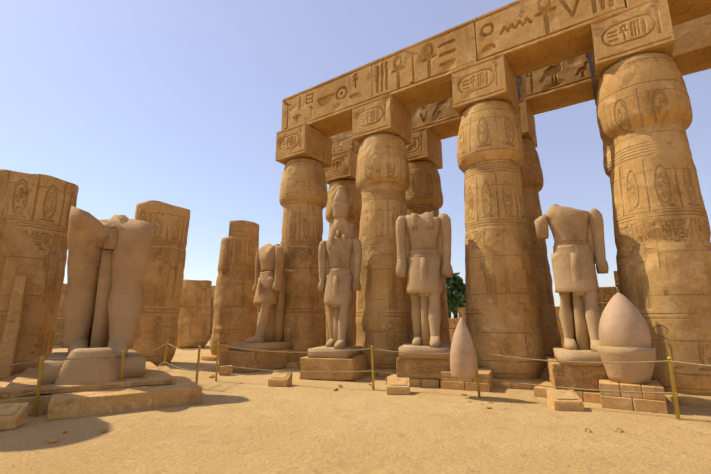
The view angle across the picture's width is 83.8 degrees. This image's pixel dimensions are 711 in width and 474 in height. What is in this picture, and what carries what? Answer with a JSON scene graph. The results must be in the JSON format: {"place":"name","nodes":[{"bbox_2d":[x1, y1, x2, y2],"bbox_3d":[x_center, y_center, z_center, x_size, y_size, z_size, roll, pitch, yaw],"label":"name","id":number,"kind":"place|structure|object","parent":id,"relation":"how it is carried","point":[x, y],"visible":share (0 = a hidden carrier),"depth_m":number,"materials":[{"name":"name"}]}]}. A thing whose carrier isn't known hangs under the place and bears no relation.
{"place":"outdoors","nodes":[
{"label":"outdoors","id":0,"kind":"place"},
{"bbox_2d":[201,353,219,360],"bbox_3d":[-5.121,5.047,16.620,2.560,0.277,2.560,0,-12,-1],"label":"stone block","id":1,"kind":"object","parent":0,"point":[208,357],"visible":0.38,"depth_m":15.63,"materials":[{"name":"beige stone"}]},
{"bbox_2d":[228,220,258,241],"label":"broken column","id":2,"kind":"structure","parent":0,"point":[250,229],"depth_m":17.03,"materials":[{"name":"brown stone"}]},
{"bbox_2d":[281,62,371,130],"bbox_3d":[-1.200,-5.220,15.244,4.375,1.550,0.156,-8,-14,34],"label":"architrave","id":3,"kind":"object","parent":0,"point":[344,93],"visible":0.96,"depth_m":15.04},
{"bbox_2d":[0,338,710,473],"bbox_3d":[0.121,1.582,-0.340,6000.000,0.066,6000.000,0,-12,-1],"label":"ground","id":4,"kind":"structure","parent":0,"point":[254,423],"depth_m":5.61,"materials":[{"name":"beige sand"}]},
{"bbox_2d":[0,402,28,429],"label":"stone block","id":5,"kind":"object","parent":4,"relation":"on","point":[13,415],"depth_m":6.03,"materials":[{"name":"beige stone"}]},
{"bbox_2d":[0,373,51,415],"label":"platform","id":6,"kind":"structure","parent":4,"relation":"on","point":[44,400],"depth_m":6.84,"materials":[{"name":"beige stone"}]},
{"bbox_2d":[0,169,78,380],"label":"broken column","id":7,"kind":"structure","parent":4,"relation":"on","point":[35,209],"depth_m":10.20,"materials":[{"name":"stone"}]},
{"bbox_2d":[0,276,27,378],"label":"slab","id":8,"kind":"structure","parent":7,"relation":"attached to","point":[10,339],"depth_m":9.44,"materials":[{"name":"stone"}]},
{"bbox_2d":[53,283,66,344],"bbox_3d":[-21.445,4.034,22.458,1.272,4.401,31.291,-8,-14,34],"label":"broken column","id":9,"kind":"structure","parent":4,"relation":"on","point":[59,335],"depth_m":25.16,"materials":[{"name":"stone"}]},
{"bbox_2d":[47,366,201,419],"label":"platform","id":10,"kind":"structure","parent":4,"relation":"on","point":[181,391],"depth_m":7.08,"materials":[{"name":"beige stone"}]},
{"bbox_2d":[0,362,175,398],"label":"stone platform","id":11,"kind":"structure","parent":10,"relation":"on","point":[25,381],"depth_m":7.57,"materials":[{"name":"stone"}]},
{"bbox_2d":[41,206,152,384],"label":"statue legs","id":12,"kind":"object","parent":11,"relation":"on","point":[107,260],"visible":0.92,"depth_m":9.14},
{"bbox_2d":[128,200,189,364],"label":"broken column","id":13,"kind":"structure","parent":4,"relation":"on","point":[158,317],"depth_m":14.67,"materials":[{"name":"stone"}]},
{"bbox_2d":[177,279,211,347],"bbox_3d":[-9.549,4.502,23.433,1.958,3.875,1.962,0,-12,-1],"label":"column stump","id":14,"kind":"object","parent":4,"relation":"on","point":[194,320],"visible":0.9,"depth_m":22.72,"materials":[{"name":"stone"}]},
{"bbox_2d":[219,365,232,374],"bbox_3d":[-3.809,3.923,11.667,0.325,0.279,0.272,-3,-12,15],"label":"loose stone","id":15,"kind":"object","parent":4,"relation":"on","point":[224,370],"visible":0.88,"depth_m":11.56,"materials":[{"name":"beige stone"}]},
{"bbox_2d":[210,236,258,355],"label":"broken column","id":16,"kind":"structure","parent":4,"relation":"on","point":[235,318],"depth_m":16.43,"materials":[{"name":"brown stone"}]},
{"bbox_2d":[219,349,297,372],"bbox_3d":[-3.146,4.119,13.452,1.314,0.609,2.513,-10,-15,40],"label":"pedestal","id":17,"kind":"object","parent":4,"relation":"on","point":[265,360],"visible":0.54,"depth_m":12.69,"materials":[{"name":"stone"}]},
{"bbox_2d":[228,244,292,351],"bbox_3d":[-3.190,1.995,13.842,1.465,3.751,1.865,-10,-15,40],"label":"headless statue","id":18,"kind":"object","parent":17,"relation":"on","point":[268,289],"visible":1,"depth_m":13.69,"materials":[{"name":"beige stone"}]},
{"bbox_2d":[268,371,291,386],"bbox_3d":[-1.859,3.510,9.807,0.500,0.315,0.360,-2,-12,11],"label":"stone block","id":19,"kind":"object","parent":4,"relation":"on","point":[279,379],"depth_m":9.68,"materials":[{"name":"beige stone"}]},
{"bbox_2d":[286,361,300,367],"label":"stone block","id":20,"kind":"structure","parent":4,"relation":"on","point":[293,364],"depth_m":13.35,"materials":[{"name":"stone"}]},
{"bbox_2d":[279,158,327,360],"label":"column","id":21,"kind":"structure","parent":4,"relation":"on","point":[303,197],"depth_m":14.70,"materials":[{"name":"stone"}]},
{"bbox_2d":[279,124,331,167],"bbox_3d":[-2.054,-3.581,16.314,1.563,1.264,1.662,-8,-14,34],"label":"abacus","id":22,"kind":"object","parent":21,"relation":"on","point":[318,146],"visible":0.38,"depth_m":15.79,"materials":[{"name":"stone"}]},
{"bbox_2d":[275,122,306,161],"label":"abacus block","id":23,"kind":"structure","parent":22,"relation":"attached to","point":[290,142],"depth_m":15.53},
{"bbox_2d":[311,111,351,136],"bbox_3d":[-0.823,-5.109,15.782,4.390,1.563,1.243,-8,-14,34],"label":"architrave","id":24,"kind":"object","parent":22,"relation":"on","point":[342,123],"visible":0.04,"depth_m":15.54,"materials":[{"name":"stone"}]},
{"bbox_2d":[299,354,367,380],"bbox_3d":[-0.498,3.769,11.682,1.569,0.580,2.161,-3,-12,16],"label":"pedestal","id":25,"kind":"object","parent":4,"relation":"on","point":[359,362],"visible":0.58,"depth_m":10.71,"materials":[{"name":"stone"}]},
{"bbox_2d":[308,186,361,358],"bbox_3d":[-0.528,0.910,12.166,1.420,5.260,1.795,-3,-12,16],"label":"crowned statue","id":26,"kind":"object","parent":25,"relation":"on","point":[340,256],"visible":1,"depth_m":12.06,"materials":[{"name":"beige stone"}]},
{"bbox_2d":[48,374,623,443],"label":"small rocks","id":27,"kind":"object","parent":4,"relation":"on","point":[587,430],"visible":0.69,"depth_m":5.77,"materials":[{"name":"brown stone"}]},
{"bbox_2d":[325,180,361,345],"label":"column","id":28,"kind":"structure","parent":4,"relation":"on","point":[354,197],"depth_m":17.51,"materials":[{"name":"stone"}]},
{"bbox_2d":[326,150,357,184],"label":"abacus block","id":29,"kind":"structure","parent":28,"relation":"on","point":[354,156],"depth_m":17.84,"materials":[{"name":"stone"}]},
{"bbox_2d":[324,149,350,181],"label":"abacus block","id":30,"kind":"structure","parent":29,"relation":"attached to","point":[340,168],"depth_m":17.88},
{"bbox_2d":[329,130,360,153],"bbox_3d":[-0.346,-4.246,18.849,1.525,1.125,1.326,-8,-14,34],"label":"architrave remnant","id":31,"kind":"object","parent":29,"relation":"on","point":[343,141],"visible":0.25,"depth_m":18.21,"materials":[{"name":"stone"}]},
{"bbox_2d":[33,341,680,419],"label":"fence posts","id":32,"kind":"object","parent":4,"relation":"on","point":[670,363],"visible":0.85,"depth_m":7.79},
{"bbox_2d":[364,368,396,376],"bbox_3d":[0.959,4.203,12.541,2.560,0.278,2.560,0,-12,-1],"label":"column base","id":33,"kind":"object","parent":4,"relation":"on","point":[377,374],"depth_m":11.36,"materials":[{"name":"stone"}]},
{"bbox_2d":[356,133,413,368],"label":"column","id":34,"kind":"structure","parent":4,"relation":"on","point":[383,311],"depth_m":12.55,"materials":[{"name":"stone"}]},
{"bbox_2d":[355,95,410,144],"bbox_3d":[0.988,-4.001,14.274,1.560,1.263,1.460,-8,-14,34],"label":"abacus","id":35,"kind":"object","parent":34,"relation":"on","point":[401,121],"visible":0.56,"depth_m":13.79,"materials":[{"name":"stone"}]},
{"bbox_2d":[352,93,391,139],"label":"abacus block","id":36,"kind":"structure","parent":35,"relation":"attached to","point":[372,116],"depth_m":13.58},
{"bbox_2d":[394,76,452,110],"bbox_3d":[2.513,-5.569,13.544,3.663,1.560,1.239,-8,-14,34],"label":"architrave","id":37,"kind":"object","parent":35,"relation":"on","point":[435,92],"visible":0.06,"depth_m":13.44,"materials":[{"name":"stone"}]},
{"bbox_2d":[372,19,477,98],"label":"architrave beam","id":38,"kind":"structure","parent":37,"relation":"attached to","point":[437,57],"depth_m":12.86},
{"bbox_2d":[209,286,563,346],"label":"enclosure wall","id":39,"kind":"structure","parent":4,"relation":"on","point":[453,322],"depth_m":21.55,"materials":[{"name":"stone"}]},
{"bbox_2d":[387,377,409,394],"bbox_3d":[0.951,3.293,8.758,0.500,0.315,0.360,-2,-12,8],"label":"stone block","id":40,"kind":"object","parent":4,"relation":"on","point":[398,386],"depth_m":8.62,"materials":[{"name":"beige stone"}]},
{"bbox_2d":[386,374,440,387],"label":"stone blocks","id":41,"kind":"structure","parent":4,"relation":"on","point":[433,383],"depth_m":9.52,"materials":[{"name":"beige stone"}]},
{"bbox_2d":[396,357,450,379],"bbox_3d":[1.919,3.388,10.544,1.415,0.489,2.010,-3,-12,13],"label":"pedestal","id":42,"kind":"object","parent":41,"relation":"on","point":[429,367],"visible":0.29,"depth_m":9.61,"materials":[{"name":"stone"}]},
{"bbox_2d":[396,210,452,359],"bbox_3d":[1.895,1.118,10.939,1.598,4.173,2.007,-3,-12,13],"label":"headless statue","id":43,"kind":"object","parent":42,"relation":"on","point":[423,241],"visible":1,"depth_m":10.89,"materials":[{"name":"beige stone"}]},
{"bbox_2d":[406,161,450,342],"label":"column","id":44,"kind":"structure","parent":4,"relation":"on","point":[424,193],"depth_m":15.36,"materials":[{"name":"stone"}]},
{"bbox_2d":[411,128,442,169],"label":"abacus block","id":45,"kind":"structure","parent":44,"relation":"on","point":[435,149],"depth_m":16.10,"materials":[{"name":"stone"}]},
{"bbox_2d":[405,127,428,161],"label":"abacus block","id":46,"kind":"structure","parent":45,"relation":"attached to","point":[417,148],"depth_m":15.73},
{"bbox_2d":[429,121,459,139],"bbox_3d":[3.862,-5.047,16.082,4.366,1.564,1.244,-8,-14,34],"label":"architrave","id":47,"kind":"object","parent":45,"relation":"on","point":[449,130],"visible":0.02,"depth_m":15.95,"materials":[{"name":"stone"}]},
{"bbox_2d":[410,97,460,130],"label":"architrave beam","id":48,"kind":"structure","parent":47,"relation":"attached to","point":[436,114],"depth_m":15.67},
{"bbox_2d":[445,272,465,317],"bbox_3d":[7.150,4.872,28.830,4.825,5.328,5.257,0,-12,-1],"label":"tree","id":49,"kind":"object","parent":4,"relation":"on","point":[457,300],"depth_m":27.66,"materials":[{"name":"green plant"}]},
{"bbox_2d":[441,367,493,391],"bbox_3d":[2.784,3.449,9.722,1.086,0.394,1.503,-5,-13,23],"label":"brick pedestal","id":50,"kind":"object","parent":4,"relation":"on","point":[486,385],"depth_m":9.08,"materials":[{"name":"beige stone"}]},
{"bbox_2d":[450,317,475,378],"bbox_3d":[2.276,2.348,8.465,0.538,1.253,0.537,0,-12,-1],"label":"statue crown","id":51,"kind":"object","parent":50,"relation":"on","point":[462,359],"visible":1,"depth_m":8.25,"materials":[{"name":"beige stone"}]},
{"bbox_2d":[457,100,544,378],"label":"column","id":52,"kind":"structure","parent":4,"relation":"on","point":[502,310],"depth_m":10.55,"materials":[{"name":"stone"}]},
{"bbox_2d":[455,56,518,116],"bbox_3d":[4.029,-4.421,12.235,1.560,1.261,1.459,-8,-14,34],"label":"abacus","id":53,"kind":"object","parent":52,"relation":"on","point":[510,97],"visible":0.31,"depth_m":11.68,"materials":[{"name":"stone"}]},
{"bbox_2d":[451,52,506,108],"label":"abacus block","id":54,"kind":"structure","parent":53,"relation":"attached to","point":[479,81],"depth_m":11.54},
{"bbox_2d":[505,27,593,76],"bbox_3d":[5.554,-5.992,11.504,3.665,1.564,1.243,-8,-14,34],"label":"architrave","id":55,"kind":"object","parent":53,"relation":"on","point":[561,49],"visible":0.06,"depth_m":11.28,"materials":[{"name":"stone"}]},
{"bbox_2d":[492,373,548,388],"bbox_3d":[3.999,3.784,10.501,2.560,0.276,2.560,0,-12,-1],"label":"column base","id":56,"kind":"object","parent":4,"relation":"on","point":[509,385],"depth_m":9.37,"materials":[{"name":"stone"}]},
{"bbox_2d":[520,138,560,367],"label":"column","id":57,"kind":"structure","parent":4,"relation":"on","point":[532,179],"depth_m":12.86,"materials":[{"name":"stone"}]},
{"bbox_2d":[522,101,537,147],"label":"abacus block","id":58,"kind":"structure","parent":57,"relation":"on","point":[531,135],"depth_m":14.06,"materials":[{"name":"stone"}]},
{"bbox_2d":[517,98,528,133],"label":"abacus block","id":59,"kind":"structure","parent":58,"relation":"attached to","point":[522,116],"depth_m":13.56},
{"bbox_2d":[527,81,598,114],"bbox_3d":[7.192,-5.509,13.847,3.667,1.561,1.244,-8,-14,34],"label":"architrave","id":60,"kind":"object","parent":58,"relation":"on","point":[572,96],"visible":0.04,"depth_m":13.69,"materials":[{"name":"stone"}]},
{"bbox_2d":[516,76,519,99],"bbox_3d":[6.094,-5.400,14.518,0.070,2.050,1.460,-8,-14,34],"label":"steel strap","id":61,"kind":"object","parent":60,"relation":"attached to","point":[517,82],"visible":0.06,"depth_m":13.88,"materials":[{"name":"black metal"}]},
{"bbox_2d":[515,52,597,100],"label":"architrave beam","id":62,"kind":"structure","parent":60,"relation":"attached to","point":[568,74],"depth_m":13.24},
{"bbox_2d":[588,53,596,105],"bbox_3d":[7.918,-5.652,13.294,0.070,2.050,1.460,-8,-14,34],"label":"steel strap","id":63,"kind":"object","parent":60,"relation":"attached to","point":[592,76],"visible":0.52,"depth_m":12.68,"materials":[{"name":"black metal"}]},
{"bbox_2d":[546,389,583,410],"bbox_3d":[3.824,2.981,7.242,0.500,0.315,0.360,-1,-12,5],"label":"stone block","id":64,"kind":"object","parent":4,"relation":"on","point":[563,400],"depth_m":7.14,"materials":[{"name":"beige stone"}]},
{"bbox_2d":[534,380,600,403],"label":"stone blocks","id":65,"kind":"structure","parent":4,"relation":"on","point":[584,396],"depth_m":7.94,"materials":[{"name":"beige stone"}]},
{"bbox_2d":[546,357,619,391],"bbox_3d":[5.094,3.005,8.776,1.464,0.527,1.907,-5,-12,21],"label":"pedestal","id":66,"kind":"object","parent":65,"relation":"on","point":[576,376],"visible":0.58,"depth_m":8.03,"materials":[{"name":"stone"}]},
{"bbox_2d":[534,204,608,365],"bbox_3d":[5.067,0.933,9.149,1.482,3.726,1.849,-5,-12,21],"label":"headless statue","id":67,"kind":"object","parent":66,"relation":"on","point":[578,254],"visible":0.94,"depth_m":9.10,"materials":[{"name":"beige stone"}]},
{"bbox_2d":[603,142,610,177],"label":"column","id":68,"kind":"structure","parent":4,"relation":"on","point":[607,159],"depth_m":12.28,"materials":[{"name":"stone"}]},
{"bbox_3d":[8.676,-4.367,12.499,1.562,1.257,1.560,-8,-14,34],"label":"abacus","id":69,"kind":"object","parent":68,"relation":"on","visible":0},
{"bbox_2d":[672,14,710,75],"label":"architrave","id":70,"kind":"object","parent":69,"relation":"on","point":[692,50],"visible":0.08,"depth_m":11.39,"materials":[{"name":"stone"}]},
{"bbox_2d":[597,271,619,314],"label":"wall","id":71,"kind":"structure","parent":4,"relation":"on","point":[605,295],"depth_m":14.18,"materials":[{"name":"stone"}]},
{"bbox_2d":[599,379,667,413],"bbox_3d":[5.226,2.978,7.536,0.972,0.434,1.067,-7,-14,31],"label":"brick platform","id":72,"kind":"object","parent":4,"relation":"on","point":[648,402],"visible":0.73,"depth_m":7.13,"materials":[{"name":"beige stone"}]},
{"bbox_2d":[595,344,655,383],"bbox_3d":[5.240,2.436,7.638,1.004,0.671,1.000,0,-12,-1],"label":"crown fragment","id":73,"kind":"object","parent":72,"relation":"on","point":[635,373],"visible":0.88,"depth_m":7.30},
{"bbox_2d":[598,292,650,347],"bbox_3d":[5.241,1.646,7.797,0.844,1.118,0.844,0,-12,-1],"label":"statue crown","id":74,"kind":"object","parent":73,"relation":"on","point":[622,323],"visible":0.81,"depth_m":7.51,"materials":[{"name":"beige stone"}]},
{"bbox_2d":[596,52,710,394],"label":"column","id":75,"kind":"structure","parent":4,"relation":"on","point":[662,233],"depth_m":8.68,"materials":[{"name":"stone"}]},
{"bbox_2d":[591,29,674,82],"bbox_3d":[7.067,-4.840,10.194,1.558,1.265,1.462,-8,-14,34],"label":"abacus","id":76,"kind":"object","parent":75,"relation":"on","point":[668,49],"visible":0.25,"depth_m":9.58,"materials":[{"name":"stone"}]},
{"bbox_2d":[590,0,674,65],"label":"abacus block","id":77,"kind":"structure","parent":76,"relation":"attached to","point":[642,27],"depth_m":9.51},
{"bbox_2d":[665,394,710,407],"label":"column base","id":78,"kind":"object","parent":4,"relation":"on","point":[688,401],"depth_m":7.48,"materials":[{"name":"stone"}]},
{"bbox_3d":[-5.155,3.136,7.662,2.100,0.180,1.300,1,-12,-6],"label":"platform fragment","id":79,"kind":"object","parent":4,"relation":"on","visible":0},
{"bbox_2d":[54,347,119,384],"bbox_3d":[-5.209,2.627,7.762,1.165,0.869,0.833,1,-12,-6],"label":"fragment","id":80,"kind":"object","parent":79,"relation":"on","point":[91,370],"visible":0.73,"depth_m":7.51,"materials":[{"name":"beige stone"}]},
{"bbox_2d":[0,343,710,400],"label":"barrier ropes","id":81,"kind":"object","parent":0,"point":[374,371],"visible":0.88,"depth_m":7.83,"materials":[{"name":"beige fabric"}]},
{"bbox_2d":[0,0,710,317],"label":"sky","id":82,"kind":"structure","parent":0,"point":[128,103],"materials":[{"name":"blue"}]},
{"bbox_2d":[475,0,624,60],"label":"architrave beam","id":83,"kind":"structure","parent":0,"point":[514,27],"depth_m":11.04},
{"bbox_3d":[10.079,-5.271,8.115,1.564,1.262,1.564,-8,-14,34],"label":"abacus","id":84,"kind":"object","parent":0,"visible":0},
{"bbox_2d":[624,0,710,25],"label":"architrave","id":85,"kind":"object","parent":84,"relation":"on","point":[682,11],"visible":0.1,"depth_m":9.71,"materials":[{"name":"stone"}]}
]}

